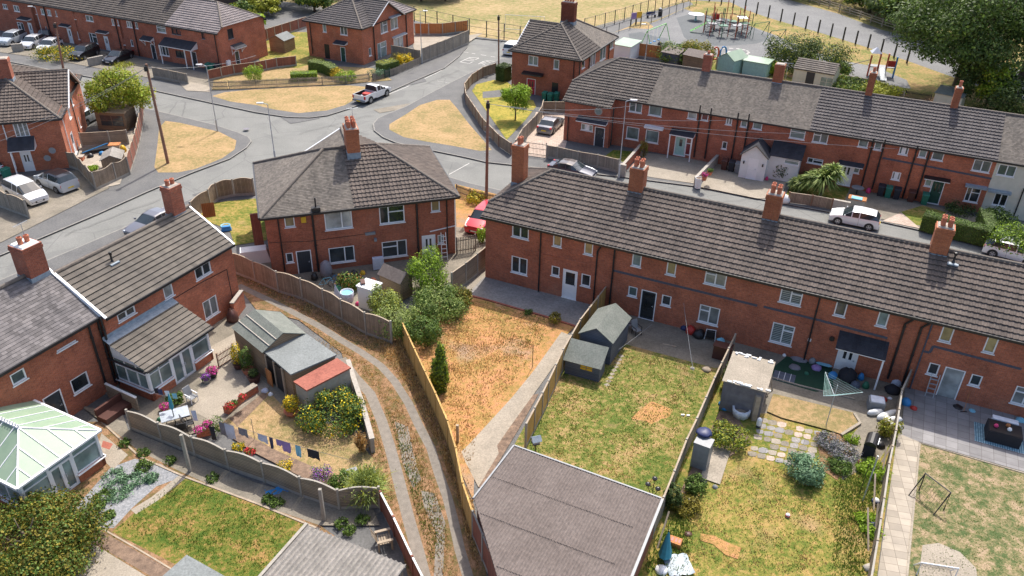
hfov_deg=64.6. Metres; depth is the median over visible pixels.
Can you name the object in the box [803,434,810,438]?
paving stone
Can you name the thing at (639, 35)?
safety surface
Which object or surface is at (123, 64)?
shrub
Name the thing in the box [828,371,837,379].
junk item
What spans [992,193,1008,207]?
window
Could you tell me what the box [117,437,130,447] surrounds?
shrub
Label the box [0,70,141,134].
overhead wire
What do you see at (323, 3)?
tree
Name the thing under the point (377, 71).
shrub
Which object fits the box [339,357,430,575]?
wheel track
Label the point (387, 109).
road patch
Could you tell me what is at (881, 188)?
wheelie bin
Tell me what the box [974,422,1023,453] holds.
outdoor rug
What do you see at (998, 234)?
shrub
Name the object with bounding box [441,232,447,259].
ladder
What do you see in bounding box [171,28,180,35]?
window
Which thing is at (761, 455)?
paving stone
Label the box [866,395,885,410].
storage box
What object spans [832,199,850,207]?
garden wall
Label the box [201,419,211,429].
flower pot
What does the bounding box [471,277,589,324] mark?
patio
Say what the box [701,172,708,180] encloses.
flower pot
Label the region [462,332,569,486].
path
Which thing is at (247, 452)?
shrub
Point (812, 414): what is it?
raised lawn
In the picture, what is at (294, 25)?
panel fence
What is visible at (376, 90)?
pickup truck
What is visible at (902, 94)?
panel fence
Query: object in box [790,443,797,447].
paving stone
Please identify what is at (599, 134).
door
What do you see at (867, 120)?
terraced house
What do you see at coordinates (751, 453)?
paving stone
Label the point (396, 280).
garden shed
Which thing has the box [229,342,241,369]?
flower pot
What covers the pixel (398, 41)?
window
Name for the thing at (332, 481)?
shrub
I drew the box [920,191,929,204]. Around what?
wheelie bin
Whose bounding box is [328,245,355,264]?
window
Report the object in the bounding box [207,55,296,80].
panel fence
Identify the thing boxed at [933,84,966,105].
outbuilding
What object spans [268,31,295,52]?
garden shed
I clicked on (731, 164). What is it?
wheelie bin
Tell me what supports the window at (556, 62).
in the semi detached house at (548, 56)
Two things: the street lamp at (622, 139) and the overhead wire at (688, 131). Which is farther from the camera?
the street lamp at (622, 139)
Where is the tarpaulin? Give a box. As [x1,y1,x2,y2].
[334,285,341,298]
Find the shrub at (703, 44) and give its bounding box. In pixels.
[681,39,716,57]
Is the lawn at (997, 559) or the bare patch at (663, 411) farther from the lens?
the bare patch at (663, 411)
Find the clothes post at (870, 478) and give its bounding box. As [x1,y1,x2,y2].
[862,456,878,500]
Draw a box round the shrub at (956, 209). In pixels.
[944,200,978,217]
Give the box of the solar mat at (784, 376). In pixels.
[772,370,795,384]
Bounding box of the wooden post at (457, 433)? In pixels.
[456,424,458,442]
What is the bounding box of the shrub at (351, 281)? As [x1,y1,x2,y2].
[333,269,363,291]
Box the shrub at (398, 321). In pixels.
[371,301,422,339]
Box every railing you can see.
[413,6,521,39]
[584,0,684,27]
[602,0,696,33]
[809,0,908,29]
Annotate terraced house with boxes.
[0,0,40,34]
[0,220,117,516]
[27,0,81,44]
[53,178,238,400]
[70,0,129,50]
[114,0,183,61]
[158,0,267,69]
[480,136,648,305]
[562,57,663,149]
[608,186,774,344]
[642,51,740,161]
[718,62,822,181]
[744,182,932,389]
[800,67,910,193]
[882,80,1005,211]
[899,214,1023,417]
[981,112,1023,220]
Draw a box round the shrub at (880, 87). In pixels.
[860,80,906,96]
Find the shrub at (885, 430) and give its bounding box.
[876,415,903,439]
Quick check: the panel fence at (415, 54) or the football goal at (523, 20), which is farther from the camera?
the football goal at (523, 20)
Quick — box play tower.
[854,47,898,80]
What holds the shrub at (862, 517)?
on the lawn at (711, 413)
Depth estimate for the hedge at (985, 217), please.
67.76 m
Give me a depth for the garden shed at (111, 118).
83.86 m
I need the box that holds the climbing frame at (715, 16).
[690,1,753,38]
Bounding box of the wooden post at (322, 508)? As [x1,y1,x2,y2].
[318,488,325,520]
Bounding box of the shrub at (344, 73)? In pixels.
[335,69,358,81]
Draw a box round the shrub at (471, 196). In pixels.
[464,189,485,204]
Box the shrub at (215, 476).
[205,471,219,483]
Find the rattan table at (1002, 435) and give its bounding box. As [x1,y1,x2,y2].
[984,414,1022,448]
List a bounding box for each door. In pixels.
[19,151,35,171]
[27,22,33,33]
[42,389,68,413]
[66,28,73,43]
[70,131,77,154]
[103,36,110,50]
[150,44,156,58]
[191,51,197,66]
[235,50,240,63]
[296,250,312,273]
[340,47,345,61]
[403,279,409,299]
[422,234,435,254]
[527,78,535,94]
[561,268,577,300]
[594,126,604,146]
[638,289,656,320]
[673,136,686,156]
[745,158,758,179]
[805,72,814,83]
[833,350,858,369]
[836,166,853,186]
[927,181,944,204]
[935,367,965,399]
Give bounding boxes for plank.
[750,394,761,420]
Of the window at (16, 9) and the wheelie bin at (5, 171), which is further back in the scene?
the window at (16, 9)
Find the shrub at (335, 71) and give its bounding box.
[329,67,341,76]
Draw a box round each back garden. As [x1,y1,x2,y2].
[259,32,324,67]
[711,57,1022,114]
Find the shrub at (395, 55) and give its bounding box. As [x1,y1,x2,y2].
[391,52,404,60]
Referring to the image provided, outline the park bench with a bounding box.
[646,11,656,17]
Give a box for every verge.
[154,121,235,171]
[214,85,364,112]
[389,100,490,150]
[613,22,652,32]
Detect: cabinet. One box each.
[356,278,382,311]
[690,435,714,470]
[712,340,733,360]
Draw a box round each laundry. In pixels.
[191,410,197,420]
[209,426,216,439]
[218,421,227,437]
[224,423,235,439]
[238,427,248,438]
[257,433,267,443]
[269,437,273,448]
[276,439,282,445]
[282,441,290,452]
[295,445,300,457]
[307,449,319,460]
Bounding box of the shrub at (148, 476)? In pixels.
[141,471,158,484]
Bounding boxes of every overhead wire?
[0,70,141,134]
[1,69,143,140]
[148,55,255,67]
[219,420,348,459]
[491,104,894,148]
[493,104,725,120]
[500,105,635,109]
[512,107,796,133]
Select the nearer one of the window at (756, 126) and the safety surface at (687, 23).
the window at (756, 126)
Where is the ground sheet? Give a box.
[663,553,694,575]
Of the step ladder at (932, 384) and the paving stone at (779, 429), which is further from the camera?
the step ladder at (932, 384)
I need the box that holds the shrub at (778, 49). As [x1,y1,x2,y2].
[764,29,823,73]
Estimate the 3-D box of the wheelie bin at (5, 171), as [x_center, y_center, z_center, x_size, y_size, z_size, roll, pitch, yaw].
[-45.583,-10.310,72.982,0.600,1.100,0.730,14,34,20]
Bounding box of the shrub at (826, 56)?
[781,34,862,74]
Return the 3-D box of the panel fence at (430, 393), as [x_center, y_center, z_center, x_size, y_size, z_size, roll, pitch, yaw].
[-4.211,7.073,45.294,0.566,1.840,16.496,-8,33,-16]
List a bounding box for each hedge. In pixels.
[290,70,317,80]
[307,59,338,76]
[375,58,399,75]
[495,62,511,81]
[919,209,994,246]
[975,207,997,230]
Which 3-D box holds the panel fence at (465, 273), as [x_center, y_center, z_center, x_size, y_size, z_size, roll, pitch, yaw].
[-2.942,-1.427,59.327,0.194,1.890,5.299,17,35,25]
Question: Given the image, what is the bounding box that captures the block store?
[719,351,774,417]
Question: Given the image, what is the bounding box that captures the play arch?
[713,46,726,59]
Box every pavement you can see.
[0,1,507,117]
[0,99,249,255]
[0,177,1023,575]
[374,0,1023,231]
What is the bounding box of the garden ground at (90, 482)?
[0,421,333,575]
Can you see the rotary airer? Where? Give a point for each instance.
(834, 395)
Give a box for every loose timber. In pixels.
[657,511,669,548]
[867,507,868,550]
[873,473,875,510]
[875,503,878,527]
[878,444,891,468]
[881,447,886,481]
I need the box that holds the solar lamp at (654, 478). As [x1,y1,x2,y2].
[645,476,660,494]
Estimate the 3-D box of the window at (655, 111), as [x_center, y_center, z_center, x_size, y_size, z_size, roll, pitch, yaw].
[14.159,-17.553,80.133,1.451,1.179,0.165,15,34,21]
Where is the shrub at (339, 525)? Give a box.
[334,516,348,530]
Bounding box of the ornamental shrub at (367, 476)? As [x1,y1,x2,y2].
[337,459,396,512]
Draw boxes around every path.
[71,543,144,575]
[99,433,126,467]
[101,441,112,448]
[131,476,184,513]
[462,269,484,290]
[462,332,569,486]
[483,90,562,101]
[599,1,692,32]
[845,188,858,200]
[878,434,918,575]
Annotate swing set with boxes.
[641,23,670,43]
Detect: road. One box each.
[0,39,1007,278]
[727,0,1023,98]
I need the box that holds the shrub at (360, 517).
[354,513,370,525]
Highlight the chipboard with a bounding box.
[201,202,215,217]
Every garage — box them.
[258,522,405,575]
[472,444,663,575]
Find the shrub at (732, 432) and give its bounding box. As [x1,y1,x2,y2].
[710,418,751,452]
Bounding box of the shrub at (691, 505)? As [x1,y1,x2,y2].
[669,489,702,517]
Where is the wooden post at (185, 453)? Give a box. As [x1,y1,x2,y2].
[179,434,191,471]
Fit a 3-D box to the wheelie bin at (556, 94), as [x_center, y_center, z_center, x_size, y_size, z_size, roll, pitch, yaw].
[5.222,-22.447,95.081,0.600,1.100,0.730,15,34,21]
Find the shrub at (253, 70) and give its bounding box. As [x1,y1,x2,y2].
[242,64,263,80]
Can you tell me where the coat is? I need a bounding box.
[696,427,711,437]
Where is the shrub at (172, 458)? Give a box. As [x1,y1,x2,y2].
[162,454,176,465]
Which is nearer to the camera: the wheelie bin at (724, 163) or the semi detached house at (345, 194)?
the semi detached house at (345, 194)
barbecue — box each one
[848,194,866,206]
[861,432,879,458]
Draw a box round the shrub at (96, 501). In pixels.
[86,499,105,511]
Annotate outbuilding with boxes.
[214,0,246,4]
[792,57,841,86]
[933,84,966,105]
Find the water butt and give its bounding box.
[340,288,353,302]
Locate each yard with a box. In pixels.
[79,131,132,187]
[261,251,471,313]
[413,33,481,52]
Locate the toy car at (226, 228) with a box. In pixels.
[221,225,231,231]
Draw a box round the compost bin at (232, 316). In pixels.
[226,308,238,323]
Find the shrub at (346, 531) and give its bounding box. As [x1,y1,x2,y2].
[342,523,356,535]
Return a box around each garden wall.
[10,43,23,51]
[77,154,84,160]
[87,55,103,66]
[104,383,139,410]
[196,426,210,437]
[222,383,258,413]
[230,290,245,315]
[346,359,374,452]
[620,163,626,176]
[622,144,640,169]
[693,154,718,186]
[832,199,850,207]
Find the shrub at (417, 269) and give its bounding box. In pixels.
[403,243,448,292]
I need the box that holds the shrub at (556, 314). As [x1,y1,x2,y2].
[548,311,561,324]
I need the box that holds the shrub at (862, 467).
[853,456,893,480]
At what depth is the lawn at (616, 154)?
81.38 m
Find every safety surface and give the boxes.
[629,32,667,44]
[677,14,768,45]
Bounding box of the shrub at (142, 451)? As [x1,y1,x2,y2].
[135,446,150,456]
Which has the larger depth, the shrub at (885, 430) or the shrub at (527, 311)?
the shrub at (527, 311)
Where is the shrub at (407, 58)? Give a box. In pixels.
[396,53,413,64]
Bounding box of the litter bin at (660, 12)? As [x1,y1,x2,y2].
[658,8,662,15]
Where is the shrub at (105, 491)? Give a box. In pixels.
[90,488,115,504]
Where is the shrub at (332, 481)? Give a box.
[327,468,357,488]
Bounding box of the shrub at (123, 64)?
[114,61,134,67]
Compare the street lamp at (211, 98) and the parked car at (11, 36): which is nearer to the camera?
the street lamp at (211, 98)
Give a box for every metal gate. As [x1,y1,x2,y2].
[215,343,232,367]
[524,140,546,155]
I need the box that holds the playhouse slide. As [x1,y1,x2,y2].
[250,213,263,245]
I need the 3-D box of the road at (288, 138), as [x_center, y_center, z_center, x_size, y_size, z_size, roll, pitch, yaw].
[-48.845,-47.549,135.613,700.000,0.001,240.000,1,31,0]
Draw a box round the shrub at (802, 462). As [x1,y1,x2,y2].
[783,451,829,487]
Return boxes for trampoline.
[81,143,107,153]
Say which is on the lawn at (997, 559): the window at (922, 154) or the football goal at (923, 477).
the football goal at (923, 477)
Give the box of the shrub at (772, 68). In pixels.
[762,56,778,73]
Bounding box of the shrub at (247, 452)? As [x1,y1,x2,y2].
[243,446,255,454]
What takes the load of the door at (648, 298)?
in the terraced house at (699, 260)
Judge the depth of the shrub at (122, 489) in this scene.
40.65 m
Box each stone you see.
[702,366,710,372]
[748,451,756,456]
[751,446,757,450]
[754,434,761,439]
[757,453,765,458]
[758,447,767,452]
[764,431,772,435]
[766,456,774,460]
[768,420,776,424]
[768,450,776,454]
[770,444,778,449]
[771,438,780,443]
[774,433,781,437]
[775,427,783,432]
[775,458,783,462]
[777,422,785,426]
[777,452,785,456]
[781,441,788,445]
[785,429,793,434]
[788,448,796,452]
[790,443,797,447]
[792,437,799,442]
[794,432,802,436]
[796,426,803,430]
[799,445,807,450]
[801,439,808,444]
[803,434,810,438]
[805,429,812,432]
[808,447,816,452]
[811,442,817,446]
[863,563,874,571]
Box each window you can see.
[10,368,29,387]
[12,123,29,136]
[13,5,19,11]
[17,22,24,30]
[56,340,77,353]
[70,371,92,396]
[85,15,93,21]
[89,33,98,44]
[99,115,123,126]
[117,306,137,323]
[126,21,132,28]
[156,25,166,33]
[158,46,168,56]
[163,284,175,300]
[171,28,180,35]
[175,50,184,58]
[194,261,212,281]
[202,295,220,321]
[227,28,233,39]
[284,218,295,228]
[285,253,294,263]
[324,211,353,231]
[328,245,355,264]
[340,27,347,35]
[377,41,386,57]
[379,205,405,225]
[380,21,387,34]
[382,239,407,258]
[390,17,397,30]
[393,36,402,46]
[430,201,440,212]
[437,234,444,244]
[510,256,527,276]
[511,226,528,240]
[528,55,537,66]
[550,266,559,277]
[552,236,561,248]
[554,59,558,69]
[580,274,590,288]
[580,365,591,371]
[581,123,592,131]
[583,243,592,256]
[590,53,595,66]
[600,47,605,60]
[625,126,638,140]
[627,286,637,298]
[628,103,641,113]
[630,254,641,268]
[645,129,658,144]
[648,106,661,117]
[660,294,671,307]
[664,262,676,277]
[684,138,691,154]
[686,112,696,120]
[696,304,719,327]
[700,114,708,121]
[703,271,726,288]
[721,141,726,149]
[725,118,731,125]
[740,121,747,127]
[751,123,762,130]
[768,322,794,347]
[777,289,802,307]
[783,158,799,166]
[789,129,805,140]
[806,157,822,165]
[812,133,828,144]
[820,77,832,86]
[832,302,847,318]
[852,168,859,174]
[858,140,868,148]
[873,143,881,150]
[874,312,889,328]
[890,171,900,181]
[897,147,908,155]
[917,150,927,158]
[923,180,931,187]
[925,362,939,377]
[930,152,944,161]
[937,327,954,344]
[963,188,980,203]
[967,374,982,388]
[970,159,992,173]
[981,337,998,355]
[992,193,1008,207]
[996,164,1016,178]
[1008,386,1023,406]
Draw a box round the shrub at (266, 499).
[261,492,274,504]
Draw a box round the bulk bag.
[732,405,750,419]
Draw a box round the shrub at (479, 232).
[476,225,485,242]
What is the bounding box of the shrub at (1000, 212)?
[986,205,1018,226]
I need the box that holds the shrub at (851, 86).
[832,74,868,91]
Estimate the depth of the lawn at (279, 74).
100.91 m
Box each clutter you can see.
[261,388,268,392]
[789,364,800,369]
[877,441,885,448]
[953,404,962,409]
[1016,417,1023,422]
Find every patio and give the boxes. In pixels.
[106,317,324,434]
[192,334,268,420]
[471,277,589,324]
[625,314,730,367]
[734,342,904,479]
[902,387,1023,470]
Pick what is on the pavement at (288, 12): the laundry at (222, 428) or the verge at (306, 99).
the verge at (306, 99)
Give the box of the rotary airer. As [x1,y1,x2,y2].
[823,372,862,424]
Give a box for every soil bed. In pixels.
[92,530,168,575]
[216,426,341,488]
[230,393,267,425]
[479,394,537,486]
[680,411,751,497]
[816,432,852,479]
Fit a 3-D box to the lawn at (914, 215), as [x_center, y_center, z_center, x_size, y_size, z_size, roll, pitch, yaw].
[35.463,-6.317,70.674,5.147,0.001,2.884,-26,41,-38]
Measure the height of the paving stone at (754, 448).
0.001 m
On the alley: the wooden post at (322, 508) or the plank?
the wooden post at (322, 508)
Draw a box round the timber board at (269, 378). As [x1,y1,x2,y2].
[265,368,272,386]
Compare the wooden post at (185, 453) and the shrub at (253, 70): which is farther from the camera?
the shrub at (253, 70)
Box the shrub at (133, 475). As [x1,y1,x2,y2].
[120,469,143,489]
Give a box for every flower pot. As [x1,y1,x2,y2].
[158,402,168,411]
[192,425,204,434]
[198,372,210,383]
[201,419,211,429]
[206,365,218,378]
[223,401,234,411]
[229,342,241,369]
[237,345,253,375]
[238,393,245,401]
[247,368,260,383]
[281,394,299,416]
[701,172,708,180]
[707,168,713,175]
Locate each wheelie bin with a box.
[0,166,10,178]
[204,62,210,70]
[542,91,547,100]
[547,92,553,101]
[553,91,559,101]
[721,157,728,169]
[728,159,735,171]
[734,161,740,173]
[877,183,885,196]
[884,184,893,197]
[893,186,901,199]
[907,189,916,202]
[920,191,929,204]
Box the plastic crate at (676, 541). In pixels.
[670,535,682,549]
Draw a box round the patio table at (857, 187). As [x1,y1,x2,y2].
[852,185,863,193]
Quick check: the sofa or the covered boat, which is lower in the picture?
the sofa
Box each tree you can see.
[78,65,156,112]
[229,0,257,10]
[246,0,280,13]
[292,0,336,11]
[500,82,531,119]
[842,0,871,12]
[862,0,899,23]
[875,0,941,26]
[880,0,1023,86]
[892,0,954,33]
[950,62,988,98]
[953,12,1023,80]
[973,60,1022,108]
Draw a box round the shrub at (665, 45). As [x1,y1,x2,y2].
[650,40,700,62]
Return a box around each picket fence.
[209,73,369,88]
[372,58,421,80]
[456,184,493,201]
[456,234,475,253]
[904,90,931,100]
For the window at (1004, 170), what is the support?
in the terraced house at (1005, 190)
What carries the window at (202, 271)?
in the terraced house at (158, 295)
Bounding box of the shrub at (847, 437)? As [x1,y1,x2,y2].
[841,432,860,444]
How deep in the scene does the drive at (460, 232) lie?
64.66 m
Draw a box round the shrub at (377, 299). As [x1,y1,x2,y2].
[366,282,402,320]
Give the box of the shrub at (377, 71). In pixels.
[366,68,383,77]
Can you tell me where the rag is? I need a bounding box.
[265,487,287,494]
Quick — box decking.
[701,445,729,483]
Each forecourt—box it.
[639,152,707,182]
[701,164,785,197]
[858,190,957,227]
[956,214,1023,230]
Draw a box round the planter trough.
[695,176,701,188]
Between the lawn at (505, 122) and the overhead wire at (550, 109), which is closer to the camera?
the overhead wire at (550, 109)
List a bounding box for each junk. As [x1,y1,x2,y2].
[686,325,695,334]
[692,329,704,339]
[704,329,715,338]
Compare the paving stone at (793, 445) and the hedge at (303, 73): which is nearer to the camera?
the paving stone at (793, 445)
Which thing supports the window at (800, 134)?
in the terraced house at (777, 107)
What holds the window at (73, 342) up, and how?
in the terraced house at (56, 370)
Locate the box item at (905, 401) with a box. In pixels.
[901,397,910,405]
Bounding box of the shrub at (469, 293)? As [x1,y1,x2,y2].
[447,286,472,306]
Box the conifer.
[428,341,450,394]
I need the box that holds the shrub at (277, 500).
[269,495,285,508]
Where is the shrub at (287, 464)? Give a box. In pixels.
[275,458,294,470]
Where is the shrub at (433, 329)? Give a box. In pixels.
[397,314,444,346]
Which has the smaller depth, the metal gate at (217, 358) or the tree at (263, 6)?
the metal gate at (217, 358)
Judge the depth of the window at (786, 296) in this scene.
50.33 m
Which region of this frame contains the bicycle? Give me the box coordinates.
[314,274,337,286]
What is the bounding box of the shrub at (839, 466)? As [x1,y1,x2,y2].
[825,455,857,475]
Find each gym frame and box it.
[747,21,769,35]
[762,29,786,44]
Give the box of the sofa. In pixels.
[94,393,131,424]
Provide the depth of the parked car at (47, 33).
112.62 m
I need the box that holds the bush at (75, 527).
[0,482,116,575]
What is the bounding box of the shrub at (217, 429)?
[205,415,222,435]
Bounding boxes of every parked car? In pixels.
[0,29,27,45]
[1,174,48,205]
[20,33,45,48]
[33,168,79,193]
[36,37,63,50]
[38,28,52,37]
[68,42,99,59]
[85,107,95,125]
[102,48,133,63]
[123,207,165,234]
[464,199,487,234]
[502,40,516,54]
[536,115,563,133]
[547,158,597,176]
[828,205,880,230]
[982,236,1023,262]
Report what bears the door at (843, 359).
in the terraced house at (836, 296)
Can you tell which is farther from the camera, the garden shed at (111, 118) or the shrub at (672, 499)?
the garden shed at (111, 118)
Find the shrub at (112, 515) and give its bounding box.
[102,509,116,521]
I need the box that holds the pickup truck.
[352,83,390,103]
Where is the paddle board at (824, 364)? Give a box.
[816,362,831,366]
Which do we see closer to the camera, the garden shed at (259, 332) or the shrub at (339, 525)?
the shrub at (339, 525)
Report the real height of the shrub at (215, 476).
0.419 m
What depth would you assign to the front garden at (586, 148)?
82.52 m
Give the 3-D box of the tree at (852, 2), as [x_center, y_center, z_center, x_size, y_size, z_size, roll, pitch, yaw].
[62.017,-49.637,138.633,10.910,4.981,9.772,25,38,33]
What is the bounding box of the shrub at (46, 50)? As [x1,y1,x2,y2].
[29,45,80,62]
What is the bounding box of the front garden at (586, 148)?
[565,141,634,171]
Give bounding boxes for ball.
[871,497,879,504]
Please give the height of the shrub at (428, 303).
2.181 m
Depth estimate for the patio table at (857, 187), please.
73.88 m
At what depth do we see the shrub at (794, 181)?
73.98 m
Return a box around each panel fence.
[0,190,30,218]
[65,152,130,189]
[78,129,129,147]
[124,409,379,509]
[126,103,143,174]
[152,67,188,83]
[188,177,254,213]
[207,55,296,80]
[232,253,392,343]
[265,16,305,40]
[379,490,422,575]
[391,45,420,59]
[402,323,472,535]
[414,20,467,34]
[422,30,468,62]
[450,247,484,288]
[464,63,511,154]
[471,510,488,573]
[515,99,543,141]
[524,286,605,447]
[543,101,564,112]
[546,145,619,172]
[638,43,661,59]
[652,333,736,538]
[788,191,833,209]
[837,74,904,96]
[867,369,911,575]
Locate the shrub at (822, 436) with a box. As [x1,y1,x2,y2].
[814,430,845,450]
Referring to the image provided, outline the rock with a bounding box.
[783,194,789,203]
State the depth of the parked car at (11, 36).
110.81 m
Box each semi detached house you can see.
[0,56,86,173]
[252,107,460,274]
[302,0,416,64]
[508,0,618,99]
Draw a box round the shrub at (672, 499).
[663,481,683,509]
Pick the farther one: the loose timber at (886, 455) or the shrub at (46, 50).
the shrub at (46, 50)
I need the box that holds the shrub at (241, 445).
[231,441,244,451]
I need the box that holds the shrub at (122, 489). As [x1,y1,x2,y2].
[105,483,133,503]
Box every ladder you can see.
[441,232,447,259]
[925,373,940,396]
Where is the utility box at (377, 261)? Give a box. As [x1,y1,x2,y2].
[372,256,383,269]
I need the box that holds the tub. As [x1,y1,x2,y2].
[655,564,667,575]
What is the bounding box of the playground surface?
[614,9,910,88]
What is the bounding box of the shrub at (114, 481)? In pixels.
[100,466,127,488]
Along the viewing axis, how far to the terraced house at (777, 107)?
76.56 m
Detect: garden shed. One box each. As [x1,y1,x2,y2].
[93,103,136,130]
[99,147,124,167]
[163,555,223,575]
[231,309,305,378]
[264,333,336,399]
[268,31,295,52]
[293,358,351,414]
[377,263,413,300]
[563,338,608,381]
[578,303,630,364]
[614,37,641,58]
[661,45,685,64]
[682,48,713,68]
[717,49,747,73]
[742,55,773,77]
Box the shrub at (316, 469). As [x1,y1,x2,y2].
[309,464,335,480]
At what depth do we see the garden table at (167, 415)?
45.09 m
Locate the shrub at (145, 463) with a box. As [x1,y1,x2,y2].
[133,457,155,472]
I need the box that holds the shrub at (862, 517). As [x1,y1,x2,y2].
[851,510,886,539]
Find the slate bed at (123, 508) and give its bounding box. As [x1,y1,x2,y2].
[77,459,178,527]
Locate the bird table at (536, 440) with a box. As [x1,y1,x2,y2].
[531,435,541,451]
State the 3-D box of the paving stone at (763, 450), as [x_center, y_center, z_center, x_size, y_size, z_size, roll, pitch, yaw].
[13.805,8.920,44.571,0.570,0.001,0.464,1,31,0]
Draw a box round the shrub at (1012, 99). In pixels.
[968,73,1023,114]
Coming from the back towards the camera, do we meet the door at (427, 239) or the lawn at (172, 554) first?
the door at (427, 239)
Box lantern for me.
[756,417,761,428]
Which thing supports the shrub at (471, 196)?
on the lawn at (464, 209)
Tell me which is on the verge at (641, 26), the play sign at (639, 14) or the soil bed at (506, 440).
the play sign at (639, 14)
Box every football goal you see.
[505,14,544,29]
[908,473,951,514]
[913,562,959,575]
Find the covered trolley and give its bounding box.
[320,260,332,279]
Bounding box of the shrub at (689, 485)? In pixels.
[683,472,709,498]
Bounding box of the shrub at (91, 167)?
[87,165,98,170]
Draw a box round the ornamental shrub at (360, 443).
[351,426,369,452]
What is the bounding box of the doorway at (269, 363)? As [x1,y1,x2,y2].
[266,356,283,391]
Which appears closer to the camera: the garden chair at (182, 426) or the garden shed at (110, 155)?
the garden chair at (182, 426)
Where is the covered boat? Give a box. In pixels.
[239,244,270,262]
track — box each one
[236,274,486,575]
[238,284,472,575]
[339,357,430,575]
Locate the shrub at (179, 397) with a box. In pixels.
[164,390,186,406]
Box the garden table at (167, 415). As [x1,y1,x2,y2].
[159,405,189,424]
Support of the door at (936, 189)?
in the terraced house at (946, 153)
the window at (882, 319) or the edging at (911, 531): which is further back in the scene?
the window at (882, 319)
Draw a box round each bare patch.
[395,422,420,486]
[421,491,444,575]
[631,401,672,423]
[700,533,740,557]
[919,543,976,575]
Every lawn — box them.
[112,478,302,575]
[201,198,266,244]
[212,66,390,89]
[222,392,372,474]
[403,293,573,500]
[455,184,495,227]
[472,80,535,138]
[515,344,718,496]
[606,150,632,161]
[638,344,899,575]
[767,394,857,432]
[786,184,849,208]
[899,205,945,224]
[908,444,1023,575]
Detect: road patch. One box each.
[280,116,318,123]
[374,103,409,112]
[402,77,425,86]
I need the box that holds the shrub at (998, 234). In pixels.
[982,221,1023,257]
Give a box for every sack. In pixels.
[867,409,883,415]
[877,412,888,419]
[886,409,895,416]
[889,416,902,421]
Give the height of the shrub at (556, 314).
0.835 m
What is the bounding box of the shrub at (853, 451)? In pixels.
[828,441,862,463]
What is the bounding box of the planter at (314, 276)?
[311,272,317,280]
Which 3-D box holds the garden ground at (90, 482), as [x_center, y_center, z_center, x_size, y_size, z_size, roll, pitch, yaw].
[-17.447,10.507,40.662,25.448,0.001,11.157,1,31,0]
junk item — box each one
[790,356,807,362]
[808,357,815,364]
[811,364,821,370]
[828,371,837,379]
[838,367,856,383]
[850,380,859,388]
[857,373,863,380]
[862,381,868,388]
[884,383,900,395]
[891,380,901,386]
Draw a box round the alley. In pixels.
[83,406,378,524]
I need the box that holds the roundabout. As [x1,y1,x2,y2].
[689,12,703,20]
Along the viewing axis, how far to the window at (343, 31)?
105.49 m
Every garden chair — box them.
[176,421,187,431]
[178,414,194,430]
[182,385,198,404]
[369,527,392,552]
[631,319,642,336]
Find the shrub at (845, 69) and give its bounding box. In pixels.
[830,59,854,75]
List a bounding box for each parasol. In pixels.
[168,393,175,426]
[658,530,671,559]
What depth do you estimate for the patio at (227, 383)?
48.35 m
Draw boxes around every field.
[285,0,686,40]
[602,0,1023,109]
[791,0,1023,66]
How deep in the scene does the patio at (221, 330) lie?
47.43 m
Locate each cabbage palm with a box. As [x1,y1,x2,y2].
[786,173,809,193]
[797,162,847,196]
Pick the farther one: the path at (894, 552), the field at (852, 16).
the field at (852, 16)
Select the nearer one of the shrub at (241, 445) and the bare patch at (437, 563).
the bare patch at (437, 563)
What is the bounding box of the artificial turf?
[773,356,833,391]
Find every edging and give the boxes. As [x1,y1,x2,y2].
[97,525,170,568]
[101,422,320,529]
[471,295,575,327]
[772,377,853,399]
[840,413,861,435]
[906,442,1023,575]
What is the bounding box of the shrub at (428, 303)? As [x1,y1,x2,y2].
[403,281,473,325]
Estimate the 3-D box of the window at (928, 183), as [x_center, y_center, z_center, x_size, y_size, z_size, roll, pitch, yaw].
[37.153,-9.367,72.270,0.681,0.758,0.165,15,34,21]
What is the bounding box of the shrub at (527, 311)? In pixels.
[523,309,532,314]
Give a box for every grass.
[229,400,367,466]
[363,396,447,564]
[377,335,479,570]
[474,302,545,371]
[643,493,693,575]
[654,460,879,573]
[832,472,880,575]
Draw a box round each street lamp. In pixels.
[196,64,217,130]
[256,102,275,156]
[420,10,427,63]
[618,99,636,177]
[641,23,648,59]
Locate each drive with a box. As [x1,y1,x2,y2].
[0,43,212,84]
[0,170,108,241]
[179,81,211,91]
[456,227,484,256]
[526,112,566,157]
[883,212,918,227]
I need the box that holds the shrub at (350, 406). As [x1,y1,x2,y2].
[293,383,374,438]
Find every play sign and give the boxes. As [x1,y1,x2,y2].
[631,12,636,24]
[636,11,641,23]
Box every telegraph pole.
[53,22,63,68]
[143,64,169,163]
[484,100,490,198]
[496,15,500,63]
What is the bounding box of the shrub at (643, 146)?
[639,137,648,157]
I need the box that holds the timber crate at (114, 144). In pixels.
[107,142,120,148]
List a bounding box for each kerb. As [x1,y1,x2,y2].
[0,108,251,254]
[0,177,499,279]
[14,55,459,117]
[373,60,918,229]
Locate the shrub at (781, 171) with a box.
[773,165,787,177]

